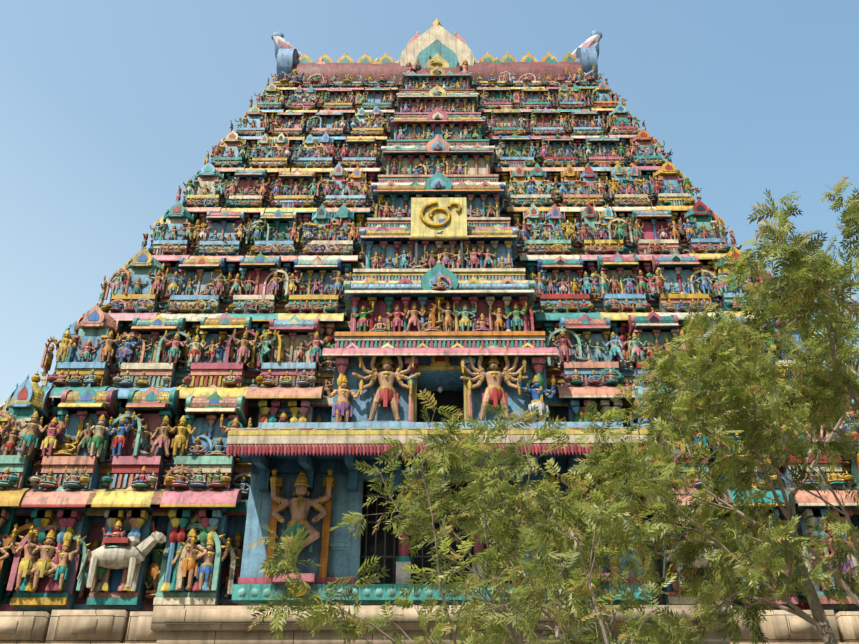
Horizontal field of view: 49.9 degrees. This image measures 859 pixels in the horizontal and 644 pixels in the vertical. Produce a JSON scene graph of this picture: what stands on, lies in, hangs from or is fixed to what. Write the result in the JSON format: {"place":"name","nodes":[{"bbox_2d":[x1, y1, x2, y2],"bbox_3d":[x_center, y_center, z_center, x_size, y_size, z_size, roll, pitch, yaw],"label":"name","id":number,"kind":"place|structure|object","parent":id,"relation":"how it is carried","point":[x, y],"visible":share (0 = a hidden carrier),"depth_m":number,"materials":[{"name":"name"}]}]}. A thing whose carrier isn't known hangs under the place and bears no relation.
{"place":"outdoors","nodes":[
{"label":"outdoors","id":0,"kind":"place"},
{"bbox_2d":[0,0,858,404],"label":"sky","id":1,"kind":"structure","parent":0,"point":[107,107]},
{"label":"ground","id":2,"kind":"structure","parent":0,"visible":0},
{"bbox_2d":[0,605,858,643],"bbox_3d":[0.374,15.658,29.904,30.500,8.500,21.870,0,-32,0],"label":"stone base","id":3,"kind":"object","parent":2,"relation":"on","point":[193,624],"visible":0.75,"depth_m":22.43,"materials":[{"name":"stone"}]},
{"bbox_2d":[0,18,858,611],"bbox_3d":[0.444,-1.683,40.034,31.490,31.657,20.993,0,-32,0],"label":"temple tower","id":4,"kind":"structure","parent":3,"relation":"on","point":[326,276],"depth_m":30.48,"materials":[{"name":"paint"}]},
{"bbox_2d":[242,174,858,643],"bbox_3d":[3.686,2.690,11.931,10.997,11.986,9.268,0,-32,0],"label":"tree branches","id":5,"kind":"object","parent":2,"relation":"on","point":[712,358],"visible":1,"depth_m":11.76,"materials":[{"name":"green plant"}]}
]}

